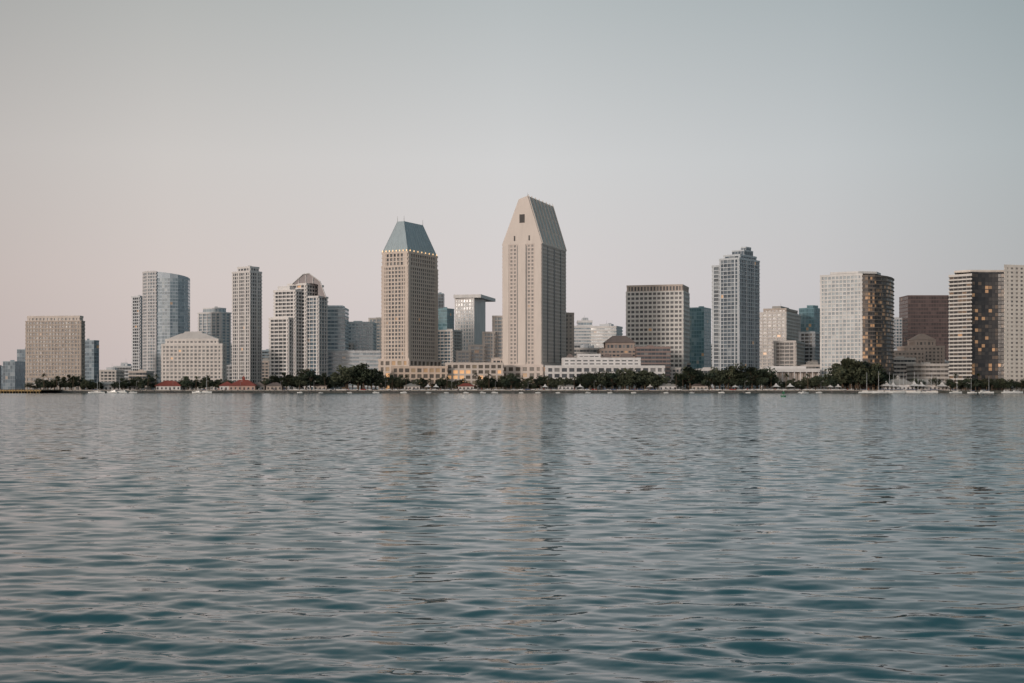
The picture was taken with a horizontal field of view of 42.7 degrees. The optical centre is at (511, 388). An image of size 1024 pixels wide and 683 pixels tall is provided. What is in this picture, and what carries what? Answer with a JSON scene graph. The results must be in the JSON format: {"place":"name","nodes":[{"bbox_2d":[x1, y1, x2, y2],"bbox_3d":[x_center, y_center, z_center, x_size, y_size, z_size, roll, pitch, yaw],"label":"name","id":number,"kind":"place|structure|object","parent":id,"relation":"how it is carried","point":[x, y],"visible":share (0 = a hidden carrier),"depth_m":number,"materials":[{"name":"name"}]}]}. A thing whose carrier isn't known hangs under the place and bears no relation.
{"place":"outdoors","nodes":[
{"label":"outdoors","id":0,"kind":"place"},
{"bbox_2d":[3,360,24,389],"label":"office building","id":1,"kind":"structure","parent":0,"point":[13,374],"depth_m":1419.91,"materials":[{"name":"glass"}]},
{"bbox_2d":[17,348,25,375],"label":"office tower","id":2,"kind":"structure","parent":0,"point":[21,355],"depth_m":1479.90,"materials":[{"name":"glass"}]},
{"bbox_2d":[25,316,85,389],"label":"hotel building","id":3,"kind":"structure","parent":0,"point":[55,346],"depth_m":1082.75,"materials":[{"name":"beige concrete"}]},
{"bbox_2d":[85,339,98,389],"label":"office tower","id":4,"kind":"structure","parent":0,"point":[91,359],"depth_m":1202.15,"materials":[{"name":"glass"}]},
{"bbox_2d":[99,367,124,382],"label":"midrise building","id":5,"kind":"structure","parent":0,"point":[111,374],"depth_m":1249.90,"materials":[{"name":"beige paint"}]},
{"bbox_2d":[113,363,131,379],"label":"midrise building","id":6,"kind":"structure","parent":0,"point":[126,367],"depth_m":1399.89,"materials":[{"name":"grey concrete"}]},
{"bbox_2d":[131,295,141,370],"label":"residential tower","id":7,"kind":"structure","parent":0,"point":[136,334],"depth_m":1331.61,"materials":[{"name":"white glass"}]},
{"bbox_2d":[128,370,153,389],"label":"midrise building","id":8,"kind":"structure","parent":0,"point":[139,373],"depth_m":1199.90,"materials":[{"name":"beige concrete"}]},
{"bbox_2d":[142,271,189,389],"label":"curved glass tower","id":9,"kind":"structure","parent":0,"point":[165,305],"depth_m":1270.59,"materials":[{"name":"grey glass"}]},
{"bbox_2d":[161,331,226,389],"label":"harbour hotel","id":10,"kind":"structure","parent":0,"point":[192,355],"depth_m":1063.79,"materials":[{"name":"beige paint"}]},
{"bbox_2d":[197,306,231,364],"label":"residential tower","id":11,"kind":"structure","parent":0,"point":[216,321],"depth_m":1367.74,"materials":[{"name":"white concrete"}]},
{"bbox_2d":[232,266,261,382],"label":"residential tower","id":12,"kind":"structure","parent":0,"point":[247,322],"depth_m":1155.73,"materials":[{"name":"grey concrete"}]},
{"bbox_2d":[262,358,268,380],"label":"midrise building","id":13,"kind":"structure","parent":0,"point":[265,369],"depth_m":1299.89,"materials":[{"name":"beige concrete"}]},
{"bbox_2d":[268,273,327,389],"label":"stepped residential tower","id":14,"kind":"structure","parent":0,"point":[298,330],"depth_m":1113.96,"materials":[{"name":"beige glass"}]},
{"bbox_2d":[328,305,348,350],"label":"office block","id":15,"kind":"structure","parent":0,"point":[338,327],"depth_m":1159.90,"materials":[{"name":"blue glass"}]},
{"bbox_2d":[328,350,380,389],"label":"office block","id":16,"kind":"structure","parent":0,"point":[347,358],"depth_m":1139.89,"materials":[{"name":"grey glass"}]},
{"bbox_2d":[349,321,376,350],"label":"office block","id":17,"kind":"structure","parent":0,"point":[362,336],"depth_m":1199.77,"materials":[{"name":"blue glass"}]},
{"bbox_2d":[368,317,380,350],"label":"office block","id":18,"kind":"structure","parent":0,"point":[377,320],"depth_m":1299.47,"materials":[{"name":"beige paint"}]},
{"bbox_2d":[378,216,441,389],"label":"pyramid roof hotel tower","id":19,"kind":"structure","parent":0,"point":[409,302],"depth_m":1057.23,"materials":[{"name":"beige concrete"}]},
{"bbox_2d":[438,292,444,308],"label":"office tower","id":20,"kind":"structure","parent":0,"point":[441,299],"depth_m":1449.91,"materials":[{"name":"glass"}]},
{"bbox_2d":[1,390,883,392],"bbox_3d":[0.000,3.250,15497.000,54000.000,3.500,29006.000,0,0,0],"label":"ground","id":21,"kind":"structure","parent":0,"point":[331,391],"depth_m":999.42,"materials":[{"name":"grey concrete"}]},
{"bbox_2d":[54,376,67,389],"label":"broadleaf tree","id":22,"kind":"object","parent":21,"relation":"on","point":[61,383],"visible":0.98,"depth_m":1012.43,"materials":[{"name":"green plant"}]},
{"bbox_2d":[87,382,120,389],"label":"waterfront cottage","id":23,"kind":"structure","parent":21,"relation":"on","point":[106,385],"depth_m":1020.00,"materials":[{"name":"white concrete"}]},
{"bbox_2d":[141,376,156,389],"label":"broadleaf tree","id":24,"kind":"object","parent":21,"relation":"on","point":[151,382],"visible":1,"depth_m":1006.51,"materials":[{"name":"green plant"}]},
{"bbox_2d":[155,381,181,389],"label":"waterfront cottage","id":25,"kind":"structure","parent":21,"relation":"on","point":[169,385],"depth_m":1006.00,"materials":[{"name":"white concrete"}]},
{"bbox_2d":[180,376,193,389],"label":"broadleaf tree","id":26,"kind":"object","parent":21,"relation":"on","point":[186,382],"visible":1,"depth_m":1007.62,"materials":[{"name":"green plant"}]},
{"bbox_2d":[54,390,328,390],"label":"seawall","id":27,"kind":"object","parent":21,"relation":"on","point":[194,390],"visible":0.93,"depth_m":1000.50,"materials":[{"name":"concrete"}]},
{"bbox_2d":[193,377,213,388],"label":"broadleaf tree","id":28,"kind":"object","parent":21,"relation":"on","point":[202,383],"visible":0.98,"depth_m":1009.02,"materials":[{"name":"green plant"}]},
{"bbox_2d":[228,376,257,389],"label":"waterfront cottage","id":29,"kind":"structure","parent":21,"relation":"on","point":[243,384],"depth_m":1005.00,"materials":[{"name":"red tile"}]},
{"bbox_2d":[266,382,283,389],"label":"waterfront cottage","id":30,"kind":"structure","parent":21,"relation":"on","point":[275,386],"depth_m":1011.00,"materials":[{"name":"beige paint"}]},
{"bbox_2d":[282,372,294,387],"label":"broadleaf tree","id":31,"kind":"object","parent":21,"relation":"on","point":[286,382],"visible":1,"depth_m":1007.89,"materials":[{"name":"green plant"}]},
{"bbox_2d":[290,374,308,389],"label":"broadleaf tree","id":32,"kind":"object","parent":21,"relation":"on","point":[298,379],"visible":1,"depth_m":1005.47,"materials":[{"name":"green plant"}]},
{"bbox_2d":[302,370,320,387],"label":"broadleaf tree","id":33,"kind":"object","parent":21,"relation":"on","point":[310,374],"visible":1,"depth_m":1006.48,"materials":[{"name":"green plant"}]},
{"bbox_2d":[314,373,326,385],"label":"broadleaf tree","id":34,"kind":"object","parent":21,"relation":"on","point":[322,382],"visible":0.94,"depth_m":1011.85,"materials":[{"name":"green plant"}]},
{"bbox_2d":[330,365,358,388],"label":"broadleaf tree","id":35,"kind":"object","parent":21,"relation":"on","point":[335,375],"visible":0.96,"depth_m":1002.74,"materials":[{"name":"green plant"}]},
{"bbox_2d":[344,364,376,389],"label":"broadleaf tree","id":36,"kind":"object","parent":21,"relation":"on","point":[361,380],"visible":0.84,"depth_m":1004.86,"materials":[{"name":"green plant"}]},
{"bbox_2d":[352,362,376,388],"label":"broadleaf tree","id":37,"kind":"object","parent":21,"relation":"on","point":[361,369],"visible":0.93,"depth_m":1005.35,"materials":[{"name":"green plant"}]},
{"bbox_2d":[364,368,383,388],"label":"broadleaf tree","id":38,"kind":"object","parent":21,"relation":"on","point":[375,379],"visible":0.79,"depth_m":1011.24,"materials":[{"name":"green plant"}]},
{"bbox_2d":[392,375,406,388],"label":"broadleaf tree","id":39,"kind":"object","parent":21,"relation":"on","point":[397,379],"visible":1,"depth_m":1007.29,"materials":[{"name":"green plant"}]},
{"bbox_2d":[391,366,447,389],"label":"hotel podium","id":40,"kind":"object","parent":21,"relation":"on","point":[432,373],"visible":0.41,"depth_m":1029.37,"materials":[{"name":"concrete"}]},
{"bbox_2d":[0,390,930,392],"bbox_3d":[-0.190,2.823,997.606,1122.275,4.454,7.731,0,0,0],"label":"riprap rocks","id":41,"kind":"object","parent":21,"relation":"on","point":[365,391],"visible":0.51,"depth_m":998.66,"materials":[{"name":"grey stone"}]},
{"bbox_2d":[458,383,473,389],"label":"waterfront cottage","id":42,"kind":"structure","parent":21,"relation":"on","point":[464,386],"depth_m":1006.00,"materials":[{"name":"beige paint"}]},
{"bbox_2d":[445,362,503,389],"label":"hotel podium","id":43,"kind":"object","parent":21,"relation":"on","point":[457,371],"visible":0.52,"depth_m":1035.37,"materials":[{"name":"beige concrete"}]},
{"bbox_2d":[456,316,502,361],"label":"stepped hotel wing","id":44,"kind":"structure","parent":43,"relation":"on","point":[489,348],"depth_m":1128.87,"materials":[{"name":"grey concrete"}]},
{"bbox_2d":[474,376,489,388],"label":"broadleaf tree","id":45,"kind":"object","parent":21,"relation":"on","point":[484,380],"visible":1,"depth_m":1007.21,"materials":[{"name":"green plant"}]},
{"bbox_2d":[501,373,522,388],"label":"broadleaf tree","id":46,"kind":"object","parent":21,"relation":"on","point":[511,381],"visible":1,"depth_m":1008.50,"materials":[{"name":"green plant"}]},
{"bbox_2d":[332,390,699,390],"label":"seawall","id":47,"kind":"object","parent":21,"relation":"on","point":[514,390],"visible":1,"depth_m":1000.50,"materials":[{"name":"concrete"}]},
{"bbox_2d":[519,376,533,388],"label":"broadleaf tree","id":48,"kind":"object","parent":21,"relation":"on","point":[528,382],"visible":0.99,"depth_m":1010.97,"materials":[{"name":"green plant"}]},
{"bbox_2d":[533,375,545,388],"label":"broadleaf tree","id":49,"kind":"object","parent":21,"relation":"on","point":[538,381],"visible":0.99,"depth_m":1015.46,"materials":[{"name":"green plant"}]},
{"bbox_2d":[544,377,558,388],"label":"broadleaf tree","id":50,"kind":"object","parent":21,"relation":"on","point":[554,382],"visible":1,"depth_m":1010.89,"materials":[{"name":"green plant"}]},
{"bbox_2d":[581,372,598,389],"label":"broadleaf tree","id":51,"kind":"object","parent":21,"relation":"on","point":[586,380],"visible":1,"depth_m":1006.91,"materials":[{"name":"green plant"}]},
{"bbox_2d":[588,374,605,388],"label":"broadleaf tree","id":52,"kind":"object","parent":21,"relation":"on","point":[597,383],"visible":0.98,"depth_m":1009.36,"materials":[{"name":"green plant"}]},
{"bbox_2d":[545,354,664,389],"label":"terrace hotel","id":53,"kind":"structure","parent":21,"relation":"on","point":[570,366],"depth_m":1035.90,"materials":[{"name":"white concrete"}]},
{"bbox_2d":[599,371,618,388],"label":"broadleaf tree","id":54,"kind":"object","parent":21,"relation":"on","point":[611,380],"visible":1,"depth_m":1006.54,"materials":[{"name":"green plant"}]},
{"bbox_2d":[614,369,633,388],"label":"broadleaf tree","id":55,"kind":"object","parent":21,"relation":"on","point":[622,379],"visible":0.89,"depth_m":1002.67,"materials":[{"name":"green plant"}]},
{"bbox_2d":[618,368,642,388],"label":"broadleaf tree","id":56,"kind":"object","parent":21,"relation":"on","point":[629,372],"visible":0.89,"depth_m":1003.11,"materials":[{"name":"green plant"}]},
{"bbox_2d":[635,370,653,388],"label":"broadleaf tree","id":57,"kind":"object","parent":21,"relation":"on","point":[645,380],"visible":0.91,"depth_m":1006.16,"materials":[{"name":"green plant"}]},
{"bbox_2d":[642,370,662,388],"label":"broadleaf tree","id":58,"kind":"object","parent":21,"relation":"on","point":[654,381],"visible":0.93,"depth_m":1003.16,"materials":[{"name":"green plant"}]},
{"bbox_2d":[635,345,670,381],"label":"convention block","id":59,"kind":"structure","parent":21,"relation":"on","point":[649,355],"depth_m":1094.89,"materials":[{"name":"beige concrete"}]},
{"bbox_2d":[626,284,689,389],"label":"grid facade office block","id":60,"kind":"structure","parent":21,"relation":"on","point":[657,315],"depth_m":1186.79,"materials":[{"name":"beige concrete"}]},
{"bbox_2d":[658,383,676,389],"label":"waterfront cottage","id":61,"kind":"structure","parent":21,"relation":"on","point":[662,386],"depth_m":1006.00,"materials":[{"name":"beige paint"}]},
{"bbox_2d":[670,375,682,388],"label":"broadleaf tree","id":62,"kind":"object","parent":21,"relation":"on","point":[677,379],"visible":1,"depth_m":1007.44,"materials":[{"name":"green plant"}]},
{"bbox_2d":[675,367,702,388],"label":"broadleaf tree","id":63,"kind":"object","parent":21,"relation":"on","point":[688,372],"visible":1,"depth_m":1006.87,"materials":[{"name":"green plant"}]},
{"bbox_2d":[691,382,707,389],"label":"waterfront cottage","id":64,"kind":"structure","parent":21,"relation":"on","point":[696,386],"depth_m":1008.00,"materials":[{"name":"beige paint"}]},
{"bbox_2d":[698,372,719,389],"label":"broadleaf tree","id":65,"kind":"object","parent":21,"relation":"on","point":[703,382],"visible":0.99,"depth_m":1006.02,"materials":[{"name":"green plant"}]},
{"bbox_2d":[709,367,728,388],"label":"broadleaf tree","id":66,"kind":"object","parent":21,"relation":"on","point":[717,370],"visible":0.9,"depth_m":1007.72,"materials":[{"name":"green plant"}]},
{"bbox_2d":[718,365,740,388],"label":"broadleaf tree","id":67,"kind":"object","parent":21,"relation":"on","point":[730,379],"visible":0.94,"depth_m":1006.02,"materials":[{"name":"green plant"}]},
{"bbox_2d":[724,362,749,388],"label":"broadleaf tree","id":68,"kind":"object","parent":21,"relation":"on","point":[740,373],"visible":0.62,"depth_m":1011.83,"materials":[{"name":"green plant"}]},
{"bbox_2d":[739,367,765,388],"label":"broadleaf tree","id":69,"kind":"object","parent":21,"relation":"on","point":[752,377],"visible":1,"depth_m":1006.46,"materials":[{"name":"green plant"}]},
{"bbox_2d":[751,367,777,388],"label":"broadleaf tree","id":70,"kind":"object","parent":21,"relation":"on","point":[765,380],"visible":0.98,"depth_m":1005.40,"materials":[{"name":"green plant"}]},
{"bbox_2d":[762,366,819,389],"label":"waterfront pavilion","id":71,"kind":"structure","parent":21,"relation":"on","point":[797,372],"depth_m":1030.00,"materials":[{"name":"white concrete"}]},
{"bbox_2d":[704,390,932,390],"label":"seawall","id":72,"kind":"object","parent":21,"relation":"on","point":[812,390],"visible":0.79,"depth_m":1000.50,"materials":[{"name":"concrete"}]},
{"bbox_2d":[815,374,837,388],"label":"broadleaf tree","id":73,"kind":"object","parent":21,"relation":"on","point":[826,382],"visible":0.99,"depth_m":1005.54,"materials":[{"name":"green plant"}]},
{"bbox_2d":[831,363,853,388],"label":"broadleaf tree","id":74,"kind":"object","parent":21,"relation":"on","point":[835,373],"visible":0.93,"depth_m":1003.38,"materials":[{"name":"green plant"}]},
{"bbox_2d":[824,357,874,388],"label":"broadleaf tree","id":75,"kind":"object","parent":21,"relation":"on","point":[845,363],"visible":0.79,"depth_m":1001.23,"materials":[{"name":"green plant"}]},
{"bbox_2d":[820,271,893,389],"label":"curved hotel tower","id":76,"kind":"structure","parent":21,"relation":"on","point":[857,315],"depth_m":1026.98,"materials":[{"name":"concrete"}]},
{"bbox_2d":[845,358,875,388],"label":"broadleaf tree","id":77,"kind":"object","parent":21,"relation":"on","point":[863,376],"visible":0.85,"depth_m":998.17,"materials":[{"name":"green plant"}]},
{"bbox_2d":[854,363,885,389],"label":"broadleaf tree","id":78,"kind":"object","parent":21,"relation":"on","point":[878,365],"visible":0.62,"depth_m":1002.99,"materials":[{"name":"green plant"}]},
{"bbox_2d":[868,367,888,389],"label":"broadleaf tree","id":79,"kind":"object","parent":21,"relation":"on","point":[882,376],"visible":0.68,"depth_m":1005.82,"materials":[{"name":"green plant"}]},
{"bbox_2d":[881,375,913,389],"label":"waterfront cottage","id":80,"kind":"structure","parent":21,"relation":"on","point":[898,382],"depth_m":1008.20,"materials":[{"name":"white concrete"}]},
{"bbox_2d":[911,379,947,389],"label":"waterfront cottage","id":81,"kind":"structure","parent":21,"relation":"on","point":[927,386],"depth_m":1010.00,"materials":[{"name":"beige paint"}]},
{"bbox_2d":[949,264,1023,389],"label":"curved hotel tower","id":82,"kind":"structure","parent":21,"relation":"on","point":[986,324],"depth_m":990.38,"materials":[{"name":"concrete"}]},
{"bbox_2d":[438,307,453,329],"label":"office tower","id":83,"kind":"structure","parent":0,"point":[445,318],"depth_m":1333.21,"materials":[{"name":"teal glass"}]},
{"bbox_2d":[438,329,462,365],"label":"residential tower","id":84,"kind":"structure","parent":0,"point":[450,341],"depth_m":1232.88,"materials":[{"name":"beige paint"}]},
{"bbox_2d":[453,294,494,350],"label":"flat crowned office tower","id":85,"kind":"structure","parent":0,"point":[470,316],"depth_m":1293.57,"materials":[{"name":"white concrete"}]},
{"bbox_2d":[0,393,1023,682],"bbox_3d":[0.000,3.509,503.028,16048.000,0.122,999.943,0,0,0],"label":"water","id":86,"kind":"structure","parent":0,"point":[506,537],"depth_m":30.69,"materials":[{"name":"teal liquid"}]},
{"bbox_2d":[0,388,53,392],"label":"timber pier","id":87,"kind":"structure","parent":86,"relation":"in","point":[21,390],"depth_m":954.49,"materials":[{"name":"wood"}]},
{"bbox_2d":[0,0,1023,369],"label":"sky","id":88,"kind":"structure","parent":0,"point":[201,141],"materials":[{"name":"grey"}]},
{"bbox_2d":[502,193,566,389],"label":"chisel top hotel tower","id":89,"kind":"structure","parent":0,"point":[534,294],"depth_m":1055.44,"materials":[{"name":"concrete"}]},
{"bbox_2d":[566,312,573,356],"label":"office block","id":90,"kind":"structure","parent":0,"point":[569,333],"depth_m":1119.47,"materials":[{"name":"beige stone"}]},
{"bbox_2d":[574,315,592,344],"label":"office block","id":91,"kind":"structure","parent":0,"point":[582,331],"depth_m":1399.90,"materials":[{"name":"white concrete"}]},
{"bbox_2d":[574,344,603,357],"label":"office block","id":92,"kind":"structure","parent":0,"point":[586,349],"depth_m":1179.90,"materials":[{"name":"beige paint"}]},
{"bbox_2d":[590,321,622,347],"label":"office block","id":93,"kind":"structure","parent":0,"point":[600,334],"depth_m":1345.74,"materials":[{"name":"white concrete"}]},
{"bbox_2d":[597,336,635,357],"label":"conference hotel","id":94,"kind":"structure","parent":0,"point":[616,346],"depth_m":1113.40,"materials":[{"name":"beige concrete"}]},
{"bbox_2d":[670,368,680,388],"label":"midrise building","id":95,"kind":"structure","parent":0,"point":[674,370],"depth_m":1099.47,"materials":[{"name":"beige paint"}]},
{"bbox_2d":[690,306,710,369],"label":"glass office tower","id":96,"kind":"structure","parent":0,"point":[700,337],"depth_m":1293.99,"materials":[{"name":"blue glass"}]},
{"bbox_2d":[712,247,759,389],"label":"balcony residential tower","id":97,"kind":"structure","parent":0,"point":[735,306],"depth_m":1059.19,"materials":[{"name":"concrete"}]},
{"bbox_2d":[760,306,800,389],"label":"residential block","id":98,"kind":"structure","parent":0,"point":[779,323],"depth_m":1196.97,"materials":[{"name":"beige paint"}]},
{"bbox_2d":[773,340,804,365],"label":"residential block","id":99,"kind":"structure","parent":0,"point":[788,353],"depth_m":1103.22,"materials":[{"name":"beige paint"}]},
{"bbox_2d":[798,331,819,364],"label":"residential block","id":100,"kind":"structure","parent":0,"point":[811,340],"depth_m":1152.30,"materials":[{"name":"grey glass"}]},
{"bbox_2d":[798,360,819,382],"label":"midrise building","id":101,"kind":"structure","parent":0,"point":[812,364],"depth_m":1090.00,"materials":[{"name":"beige paint"}]},
{"bbox_2d":[799,305,819,331],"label":"glass office tower","id":102,"kind":"structure","parent":0,"point":[810,317],"depth_m":1255.55,"materials":[{"name":"teal glass"}]},
{"bbox_2d":[894,317,901,348],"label":"office block","id":103,"kind":"structure","parent":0,"point":[897,331],"depth_m":1349.47,"materials":[{"name":"white concrete"}]},
{"bbox_2d":[894,356,915,379],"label":"office building","id":104,"kind":"structure","parent":0,"point":[900,366],"depth_m":1109.40,"materials":[{"name":"beige paint"}]},
{"bbox_2d":[894,334,944,363],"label":"brick hotel","id":105,"kind":"structure","parent":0,"point":[920,348],"depth_m":1159.47,"materials":[{"name":"brown brick"}]},
{"bbox_2d":[899,295,948,360],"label":"brown glass tower","id":106,"kind":"structure","parent":0,"point":[928,315],"depth_m":1329.90,"materials":[{"name":"glass"}]},
{"bbox_2d":[906,362,948,389],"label":"office building","id":107,"kind":"structure","parent":0,"point":[925,370],"depth_m":1089.89,"materials":[{"name":"beige paint"}]},
{"bbox_2d":[933,390,1023,392],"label":"quay ground","id":108,"kind":"structure","parent":0,"point":[966,391],"depth_m":970.00,"materials":[{"name":"grey concrete"}]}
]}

